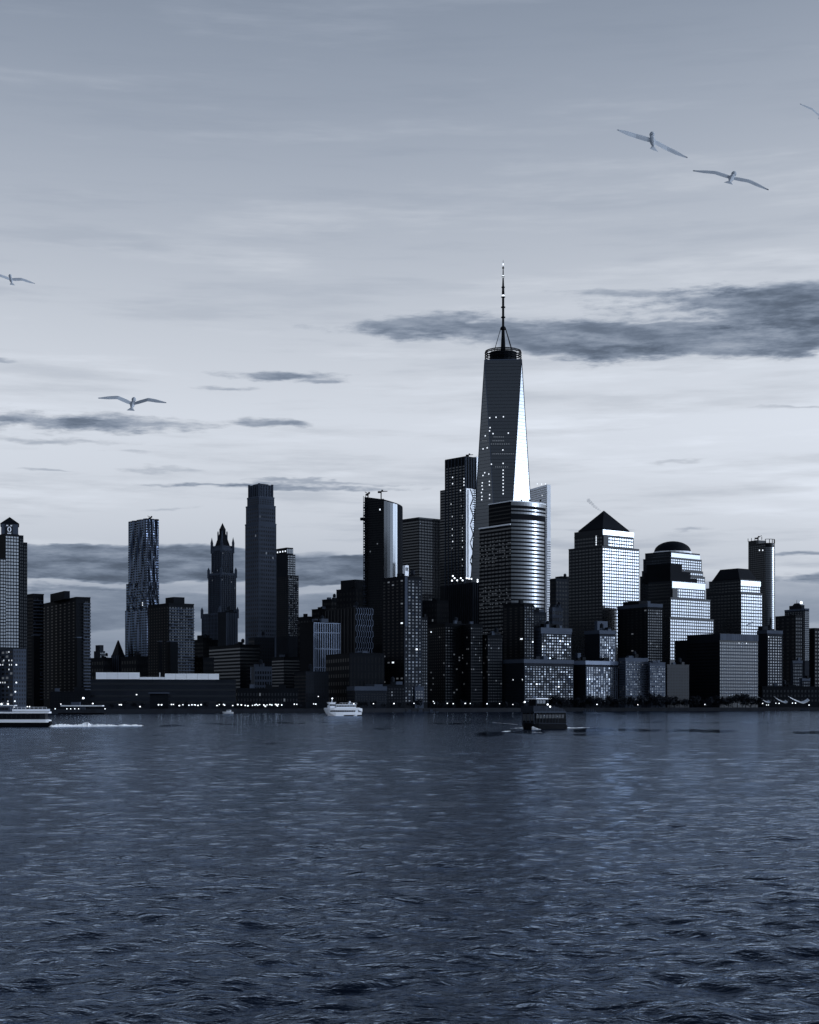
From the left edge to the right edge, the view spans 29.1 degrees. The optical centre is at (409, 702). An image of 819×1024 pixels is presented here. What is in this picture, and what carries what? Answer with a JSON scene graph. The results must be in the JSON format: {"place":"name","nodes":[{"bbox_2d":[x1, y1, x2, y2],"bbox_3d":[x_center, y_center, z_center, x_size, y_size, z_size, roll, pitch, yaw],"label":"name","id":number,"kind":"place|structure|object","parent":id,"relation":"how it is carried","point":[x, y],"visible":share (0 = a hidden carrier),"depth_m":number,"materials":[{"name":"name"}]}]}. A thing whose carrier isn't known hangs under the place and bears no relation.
{"place":"outdoors","nodes":[
{"label":"outdoors","id":0,"kind":"place"},
{"bbox_2d":[0,517,26,708],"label":"pediment tower","id":1,"kind":"structure","parent":0,"point":[13,617],"depth_m":1192.04,"materials":[{"name":"stone"}]},
{"bbox_2d":[1,539,26,703],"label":"window","id":2,"kind":"structure","parent":1,"relation":"in","point":[20,539],"depth_m":1185.12,"materials":[{"name":"black glass"}]},
{"bbox_2d":[44,591,90,708],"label":"apartment block","id":3,"kind":"structure","parent":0,"point":[67,642],"depth_m":1314.43,"materials":[{"name":"brick"}]},
{"bbox_2d":[44,601,80,697],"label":"window","id":4,"kind":"structure","parent":3,"relation":"in","point":[78,601],"depth_m":1341.27,"materials":[{"name":"black glass"}]},
{"bbox_2d":[50,687,90,708],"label":"building","id":5,"kind":"structure","parent":0,"point":[58,696],"depth_m":1202.98,"materials":[{"name":"brick"}]},
{"bbox_2d":[94,645,104,657],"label":"office tower","id":6,"kind":"structure","parent":0,"point":[99,651],"depth_m":2355.61,"materials":[{"name":"grey brick"}]},
{"bbox_2d":[90,653,111,690],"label":"building","id":7,"kind":"structure","parent":0,"point":[102,664],"depth_m":2259.85,"materials":[{"name":"brick"}]},
{"bbox_2d":[111,640,124,671],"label":"pyramid roof tower","id":8,"kind":"structure","parent":0,"point":[117,654],"depth_m":2276.01,"materials":[{"name":"brown brick"}]},
{"bbox_2d":[98,396,165,410],"bbox_3d":[-5.259,-5.699,29.966,1.280,0.157,0.704,3,30,-5],"label":"gull","id":9,"kind":"object","parent":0,"point":[132,403],"visible":1,"depth_m":29.94,"materials":[{"name":"grey"}]},
{"bbox_2d":[121,651,147,676],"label":"building","id":10,"kind":"structure","parent":0,"point":[137,662],"depth_m":2008.31,"materials":[{"name":"brick"}]},
{"bbox_2d":[125,518,158,656],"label":"rippled tower","id":11,"kind":"structure","parent":0,"point":[142,589],"depth_m":2260.75,"materials":[{"name":"metal"}]},
{"bbox_2d":[125,609,147,656],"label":"window","id":12,"kind":"structure","parent":11,"relation":"in","point":[143,609],"depth_m":2263.83,"materials":[{"name":"black glass"}]},
{"bbox_2d":[126,582,158,609],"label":"window","id":13,"kind":"structure","parent":11,"relation":"in","point":[143,582],"depth_m":2257.48,"materials":[{"name":"blue glass"}]},
{"bbox_2d":[128,519,158,582],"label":"window","id":14,"kind":"structure","parent":11,"relation":"in","point":[142,519],"depth_m":2260.52,"materials":[{"name":"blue glass"}]},
{"bbox_2d":[148,597,194,676],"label":"apartment block","id":15,"kind":"structure","parent":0,"point":[171,635],"depth_m":1488.98,"materials":[{"name":"concrete"}]},
{"bbox_2d":[149,607,192,675],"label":"window","id":16,"kind":"structure","parent":15,"relation":"in","point":[164,607],"depth_m":1494.11,"materials":[{"name":"black glass"}]},
{"bbox_2d":[194,656,213,679],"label":"building","id":17,"kind":"structure","parent":0,"point":[203,665],"depth_m":1504.67,"materials":[{"name":"brick"}]},
{"bbox_2d":[194,634,217,657],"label":"office block","id":18,"kind":"structure","parent":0,"point":[203,643],"depth_m":1906.16,"materials":[{"name":"brick"}]},
{"bbox_2d":[201,523,238,642],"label":"gothic skyscraper","id":19,"kind":"structure","parent":0,"point":[222,576],"depth_m":2022.88,"materials":[{"name":"stone"}]},
{"bbox_2d":[202,551,233,639],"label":"window","id":20,"kind":"structure","parent":19,"relation":"in","point":[215,551],"depth_m":2022.85,"materials":[{"name":"black glass"}]},
{"bbox_2d":[209,639,259,687],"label":"office block","id":21,"kind":"structure","parent":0,"point":[237,661],"depth_m":1730.89,"materials":[{"name":"concrete"}]},
{"bbox_2d":[245,483,276,656],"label":"limestone tower","id":22,"kind":"structure","parent":0,"point":[260,571],"depth_m":1889.71,"materials":[{"name":"stone"}]},
{"bbox_2d":[246,488,257,635],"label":"window","id":23,"kind":"structure","parent":22,"relation":"in","point":[251,488],"depth_m":1887.81,"materials":[{"name":"black glass"}]},
{"bbox_2d":[248,631,274,666],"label":"office block","id":24,"kind":"structure","parent":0,"point":[266,643],"depth_m":1766.52,"materials":[{"name":"brown brick"}]},
{"bbox_2d":[251,659,271,687],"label":"gridded house","id":25,"kind":"structure","parent":0,"point":[261,676],"depth_m":1502.42,"materials":[{"name":"stone"}]},
{"bbox_2d":[236,684,297,708],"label":"waterfront building","id":26,"kind":"structure","parent":0,"point":[263,697],"depth_m":1294.76,"materials":[{"name":"brick"}]},
{"bbox_2d":[236,693,296,700],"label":"window","id":27,"kind":"structure","parent":26,"relation":"in","point":[236,693],"depth_m":1293.99,"materials":[{"name":"black glass"}]},
{"bbox_2d":[272,654,299,687],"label":"building","id":28,"kind":"structure","parent":0,"point":[285,667],"depth_m":1655.55,"materials":[{"name":"concrete"}]},
{"bbox_2d":[276,547,298,656],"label":"stepped tower","id":29,"kind":"structure","parent":0,"point":[287,596],"depth_m":2028.15,"materials":[{"name":"grey concrete"}]},
{"bbox_2d":[276,577,287,635],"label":"window","id":30,"kind":"structure","parent":29,"relation":"in","point":[280,577],"depth_m":2035.24,"materials":[{"name":"black glass"}]},
{"bbox_2d":[297,614,314,656],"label":"building","id":31,"kind":"structure","parent":0,"point":[305,618],"depth_m":1762.29,"materials":[{"name":"brick"}]},
{"bbox_2d":[294,664,328,707],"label":"building","id":32,"kind":"structure","parent":0,"point":[311,685],"depth_m":1405.17,"materials":[{"name":"brown brick"}]},
{"bbox_2d":[297,675,327,701],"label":"window","id":33,"kind":"structure","parent":32,"relation":"in","point":[306,675],"depth_m":1405.64,"materials":[{"name":"black glass"}]},
{"bbox_2d":[312,606,328,619],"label":"office block","id":34,"kind":"structure","parent":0,"point":[318,612],"depth_m":1904.49,"materials":[{"name":"brick"}]},
{"bbox_2d":[322,594,335,608],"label":"office block","id":35,"kind":"structure","parent":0,"point":[328,603],"depth_m":1934.57,"materials":[{"name":"brick"}]},
{"bbox_2d":[336,579,362,608],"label":"office block","id":36,"kind":"structure","parent":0,"point":[349,593],"depth_m":1874.44,"materials":[{"name":"metal"}]},
{"bbox_2d":[326,648,384,703],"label":"school building","id":37,"kind":"structure","parent":0,"point":[358,668],"depth_m":1409.32,"materials":[{"name":"brick"}]},
{"bbox_2d":[327,657,382,700],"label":"window","id":38,"kind":"structure","parent":37,"relation":"in","point":[350,657],"depth_m":1409.42,"materials":[{"name":"black glass"}]},
{"bbox_2d":[347,684,386,707],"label":"school building","id":39,"kind":"structure","parent":0,"point":[368,693],"depth_m":1334.69,"materials":[{"name":"brown brick"}]},
{"bbox_2d":[382,565,421,707],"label":"apartment tower","id":40,"kind":"structure","parent":0,"point":[402,621],"depth_m":1427.76,"materials":[{"name":"concrete"}]},
{"bbox_2d":[383,580,402,684],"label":"window","id":41,"kind":"structure","parent":40,"relation":"in","point":[401,580],"depth_m":1434.77,"materials":[{"name":"black glass"}]},
{"bbox_2d":[0,711,818,1023],"bbox_3d":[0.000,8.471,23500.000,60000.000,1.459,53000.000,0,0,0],"label":"water","id":42,"kind":"structure","parent":0,"point":[632,867],"depth_m":75.71,"materials":[{"name":"blue liquid"}]},
{"bbox_2d":[0,703,51,726],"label":"fast ferry","id":43,"kind":"object","parent":42,"relation":"on","point":[9,717],"visible":1,"depth_m":522.22,"materials":[{"name":"white paint"}]},
{"bbox_2d":[58,702,106,713],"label":"ferry landing","id":44,"kind":"object","parent":42,"relation":"on","point":[76,704],"visible":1,"depth_m":1084.50,"materials":[{"name":"black paint"}]},
{"bbox_2d":[49,722,142,726],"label":"wake foam","id":45,"kind":"object","parent":42,"relation":"on","point":[86,724],"visible":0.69,"depth_m":533.38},
{"bbox_2d":[324,698,361,715],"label":"passenger ferry","id":46,"kind":"object","parent":42,"relation":"on","point":[342,709],"visible":0.99,"depth_m":959.98,"materials":[{"name":"white paint"}]},
{"bbox_2d":[521,696,566,729],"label":"dark ferry","id":47,"kind":"object","parent":42,"relation":"on","point":[537,713],"visible":0.97,"depth_m":475.01,"materials":[{"name":"black paint"}]},
{"bbox_2d":[0,0,818,657],"label":"sky","id":48,"kind":"structure","parent":0,"point":[290,228],"materials":[{"name":"grey"}]},
{"bbox_2d":[403,517,439,600],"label":"banded office tower","id":49,"kind":"structure","parent":0,"point":[421,546],"depth_m":2091.82,"materials":[{"name":"metal"}]},
{"bbox_2d":[422,614,427,707],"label":"apartment block","id":50,"kind":"structure","parent":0,"point":[424,651],"depth_m":1442.70,"materials":[{"name":"brick"}]},
{"bbox_2d":[422,598,448,624],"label":"office tower","id":51,"kind":"structure","parent":0,"point":[435,610],"depth_m":1706.13,"materials":[{"name":"metal"}]},
{"bbox_2d":[428,617,464,707],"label":"apartment block","id":52,"kind":"structure","parent":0,"point":[445,663],"depth_m":1486.29,"materials":[{"name":"brick"}]},
{"bbox_2d":[428,627,443,701],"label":"window","id":53,"kind":"structure","parent":52,"relation":"in","point":[441,627],"depth_m":1493.74,"materials":[{"name":"black glass"}]},
{"bbox_2d":[440,456,476,599],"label":"ribbed tower","id":54,"kind":"structure","parent":0,"point":[457,502],"depth_m":1991.49,"materials":[{"name":"glass"}]},
{"bbox_2d":[445,575,478,623],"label":"ribbed hall","id":55,"kind":"structure","parent":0,"point":[463,599],"depth_m":1816.66,"materials":[{"name":"brick"}]},
{"bbox_2d":[483,627,502,707],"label":"apartment block","id":56,"kind":"structure","parent":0,"point":[492,668],"depth_m":1473.05,"materials":[{"name":"brick"}]},
{"bbox_2d":[470,263,530,581],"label":"tallest skyscraper","id":57,"kind":"structure","parent":0,"point":[503,470],"depth_m":1827.17,"materials":[{"name":"glass"}]},
{"bbox_2d":[479,500,545,707],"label":"curved glass block","id":58,"kind":"structure","parent":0,"point":[512,553],"depth_m":1571.88,"materials":[{"name":"glass"},{"name":"dark glass"},{"name":"metal"}]},
{"bbox_2d":[503,600,533,659],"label":"apartment tower","id":59,"kind":"structure","parent":0,"point":[518,630],"depth_m":1507.75,"materials":[{"name":"concrete"}]},
{"bbox_2d":[504,607,522,659],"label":"window","id":60,"kind":"structure","parent":59,"relation":"in","point":[520,607],"depth_m":1517.27,"materials":[{"name":"black glass"}]},
{"bbox_2d":[503,656,573,707],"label":"apartment block","id":61,"kind":"structure","parent":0,"point":[537,677],"depth_m":1473.68,"materials":[{"name":"grey brick"}]},
{"bbox_2d":[506,663,523,701],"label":"window","id":62,"kind":"structure","parent":61,"relation":"in","point":[506,663],"depth_m":1468.08,"materials":[{"name":"black glass"}]},
{"bbox_2d":[530,483,550,620],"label":"pale slender tower","id":63,"kind":"structure","parent":0,"point":[542,493],"depth_m":2151.64,"materials":[{"name":"grey glass"}]},
{"bbox_2d":[549,602,562,627],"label":"office block","id":64,"kind":"structure","parent":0,"point":[555,614],"depth_m":1953.80,"materials":[{"name":"stone"}]},
{"bbox_2d":[550,574,568,627],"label":"office tower","id":65,"kind":"structure","parent":0,"point":[559,588],"depth_m":2056.47,"materials":[{"name":"brown brick"}]},
{"bbox_2d":[550,582,568,627],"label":"window","id":66,"kind":"structure","parent":65,"relation":"in","point":[550,582],"depth_m":2056.21,"materials":[{"name":"black glass"}]},
{"bbox_2d":[574,657,617,707],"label":"striped building","id":67,"kind":"structure","parent":0,"point":[599,678],"depth_m":1505.19,"materials":[{"name":"grey brick"}]},
{"bbox_2d":[584,621,615,660],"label":"apartment tower","id":68,"kind":"structure","parent":0,"point":[600,641],"depth_m":1567.90,"materials":[{"name":"brown brick"}]},
{"bbox_2d":[568,511,638,660],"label":"pyramid top tower","id":69,"kind":"structure","parent":0,"point":[603,569],"depth_m":1659.31,"materials":[{"name":"glass"}]},
{"bbox_2d":[569,537,626,654],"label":"window","id":70,"kind":"structure","parent":69,"relation":"in","point":[595,537],"depth_m":1657.06,"materials":[{"name":"black glass"}]},
{"bbox_2d":[617,601,662,706],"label":"office block","id":71,"kind":"structure","parent":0,"point":[640,628],"depth_m":1611.15,"materials":[{"name":"brick"}]},
{"bbox_2d":[619,607,645,657],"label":"window","id":72,"kind":"structure","parent":71,"relation":"in","point":[641,607],"depth_m":1621.05,"materials":[{"name":"black glass"}]},
{"bbox_2d":[617,129,687,157],"bbox_3d":[4.005,-9.250,25.981,1.280,0.704,0.104,17,-48,-12],"label":"gull","id":73,"kind":"object","parent":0,"point":[652,141],"visible":1,"depth_m":25.99,"materials":[{"name":"grey"}]},
{"bbox_2d":[640,541,704,600],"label":"domed tower","id":74,"kind":"structure","parent":0,"point":[675,552],"depth_m":1855.62,"materials":[{"name":"stone"}]},
{"bbox_2d":[640,553,669,600],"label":"window","id":75,"kind":"structure","parent":74,"relation":"in","point":[666,553],"depth_m":1855.82,"materials":[{"name":"black glass"}]},
{"bbox_2d":[665,657,688,707],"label":"office block","id":76,"kind":"structure","parent":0,"point":[677,680],"depth_m":1565.94,"materials":[{"name":"stone"}]},
{"bbox_2d":[665,668,687,698],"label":"window","id":77,"kind":"structure","parent":76,"relation":"in","point":[665,668],"depth_m":1565.81,"materials":[{"name":"black glass"}]},
{"bbox_2d":[642,563,713,663],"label":"flat top tower","id":78,"kind":"structure","parent":0,"point":[676,591],"depth_m":1740.84,"materials":[{"name":"stone"}]},
{"bbox_2d":[649,583,686,659],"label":"window","id":79,"kind":"structure","parent":78,"relation":"in","point":[665,583],"depth_m":1728.97,"materials":[{"name":"black glass"}]},
{"bbox_2d":[675,633,757,707],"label":"banded block","id":80,"kind":"structure","parent":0,"point":[724,665],"depth_m":1606.94,"materials":[{"name":"stone"}]},
{"bbox_2d":[693,170,768,189],"bbox_3d":[5.303,-8.643,25.980,1.280,0.104,0.704,18,36,10],"label":"gull","id":81,"kind":"object","parent":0,"point":[731,177],"visible":1,"depth_m":25.98,"materials":[{"name":"grey"}]},
{"bbox_2d":[707,568,761,634],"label":"mansard tower","id":82,"kind":"structure","parent":0,"point":[734,596],"depth_m":1946.43,"materials":[{"name":"stone"}]},
{"bbox_2d":[708,581,739,633],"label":"window","id":83,"kind":"structure","parent":82,"relation":"in","point":[738,581],"depth_m":1949.16,"materials":[{"name":"black glass"}]},
{"bbox_2d":[748,537,774,628],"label":"slim glass tower","id":84,"kind":"structure","parent":0,"point":[761,561],"depth_m":2151.68,"materials":[{"name":"glass"}]},
{"bbox_2d":[749,545,764,625],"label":"window","id":85,"kind":"structure","parent":84,"relation":"in","point":[760,545],"depth_m":2158.58,"materials":[{"name":"black glass"}]},
{"bbox_2d":[757,624,782,685],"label":"apartment tower","id":86,"kind":"structure","parent":0,"point":[770,656],"depth_m":1765.93,"materials":[{"name":"brown brick"}]},
{"bbox_2d":[758,680,818,706],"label":"waterfront building","id":87,"kind":"structure","parent":0,"point":[786,690],"depth_m":1703.52,"materials":[{"name":"brick"}]},
{"bbox_2d":[759,690,818,701],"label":"window","id":88,"kind":"structure","parent":87,"relation":"in","point":[759,690],"depth_m":1703.41,"materials":[{"name":"black glass"}]},
{"bbox_2d":[775,614,801,683],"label":"office slab","id":89,"kind":"structure","parent":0,"point":[790,626],"depth_m":2111.33,"materials":[{"name":"metal"}]},
{"bbox_2d":[777,618,801,682],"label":"window","id":90,"kind":"structure","parent":89,"relation":"in","point":[788,618],"depth_m":2113.21,"materials":[{"name":"black glass"}]},
{"bbox_2d":[784,601,808,677],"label":"lantern top tower","id":91,"kind":"structure","parent":0,"point":[797,609],"depth_m":2252.60,"materials":[{"name":"brown brick"}]},
{"bbox_2d":[809,628,818,685],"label":"office tower","id":92,"kind":"structure","parent":0,"point":[814,655],"depth_m":1952.76,"materials":[{"name":"brick"}]},
{"bbox_2d":[809,631,818,683],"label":"window","id":93,"kind":"structure","parent":92,"relation":"in","point":[809,631],"depth_m":1952.02,"materials":[{"name":"black glass"}]},
{"bbox_3d":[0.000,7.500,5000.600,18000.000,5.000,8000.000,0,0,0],"label":"ground","id":94,"kind":"structure","parent":0,"visible":0},
{"bbox_2d":[27,594,43,708],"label":"apartment block","id":95,"kind":"structure","parent":94,"relation":"on","point":[35,651],"depth_m":1333.12,"materials":[{"name":"brick"}]},
{"bbox_2d":[91,667,250,708],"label":"pier shed","id":96,"kind":"structure","parent":94,"relation":"on","point":[166,691],"depth_m":1231.41,"materials":[{"name":"brown brick"}]},
{"bbox_2d":[218,606,236,645],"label":"ribbed office","id":97,"kind":"structure","parent":94,"relation":"on","point":[227,627],"depth_m":1854.90,"materials":[{"name":"grey concrete"}]},
{"bbox_2d":[299,615,340,671],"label":"finned office","id":98,"kind":"structure","parent":94,"relation":"on","point":[320,639],"depth_m":1568.28,"materials":[{"name":"concrete"}]},
{"bbox_2d":[316,624,339,670],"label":"window","id":99,"kind":"structure","parent":98,"relation":"in","point":[316,624],"depth_m":1567.34,"materials":[{"name":"black glass"}]},
{"bbox_2d":[325,601,373,653],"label":"zigzag office","id":100,"kind":"structure","parent":94,"relation":"on","point":[356,621],"depth_m":1648.21,"materials":[{"name":"concrete"}]},
{"bbox_2d":[356,609,372,652],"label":"window","id":101,"kind":"structure","parent":100,"relation":"in","point":[356,609],"depth_m":1644.57,"materials":[{"name":"black glass"}]},
{"bbox_2d":[360,496,402,652],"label":"glass tower","id":102,"kind":"structure","parent":94,"relation":"on","point":[382,519],"depth_m":1727.13,"materials":[{"name":"glass"}]},
{"bbox_2d":[367,499,383,643],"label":"window","id":103,"kind":"structure","parent":102,"relation":"in","point":[375,499],"depth_m":1727.28,"materials":[{"name":"black glass"}]},
{"bbox_2d":[383,676,404,707],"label":"building","id":104,"kind":"structure","parent":94,"relation":"on","point":[396,691],"depth_m":1393.60,"materials":[{"name":"brick"}]},
{"bbox_2d":[13,707,818,713],"bbox_3d":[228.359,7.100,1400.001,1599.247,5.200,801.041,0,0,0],"label":"sea wall","id":105,"kind":"structure","parent":94,"relation":"on","point":[183,711],"depth_m":1308.33,"materials":[{"name":"concrete"}]},
{"bbox_2d":[412,685,423,707],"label":"apartment building","id":106,"kind":"structure","parent":94,"relation":"on","point":[418,692],"depth_m":1406.25,"materials":[{"name":"stone"}]},
{"bbox_2d":[462,621,482,707],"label":"apartment block","id":107,"kind":"structure","parent":94,"relation":"on","point":[472,662],"depth_m":1473.39,"materials":[{"name":"brick"}]},
{"bbox_2d":[534,606,546,627],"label":"apartment tower","id":108,"kind":"structure","parent":94,"relation":"on","point":[540,617],"depth_m":1534.16,"materials":[{"name":"brown brick"}]},
{"bbox_2d":[534,621,571,659],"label":"apartment block","id":109,"kind":"structure","parent":94,"relation":"on","point":[552,641],"depth_m":1520.46,"materials":[{"name":"stone"}]},
{"bbox_2d":[618,651,647,707],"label":"glass flats","id":110,"kind":"structure","parent":94,"relation":"on","point":[633,675],"depth_m":1517.75,"materials":[{"name":"glass"}]},
{"bbox_2d":[647,660,665,707],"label":"glass flats","id":111,"kind":"structure","parent":94,"relation":"on","point":[656,676],"depth_m":1521.94,"materials":[{"name":"glass"}]},
{"bbox_2d":[791,658,802,685],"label":"stepped flats","id":112,"kind":"structure","parent":94,"relation":"on","point":[796,670],"depth_m":1801.88,"materials":[{"name":"stone"}]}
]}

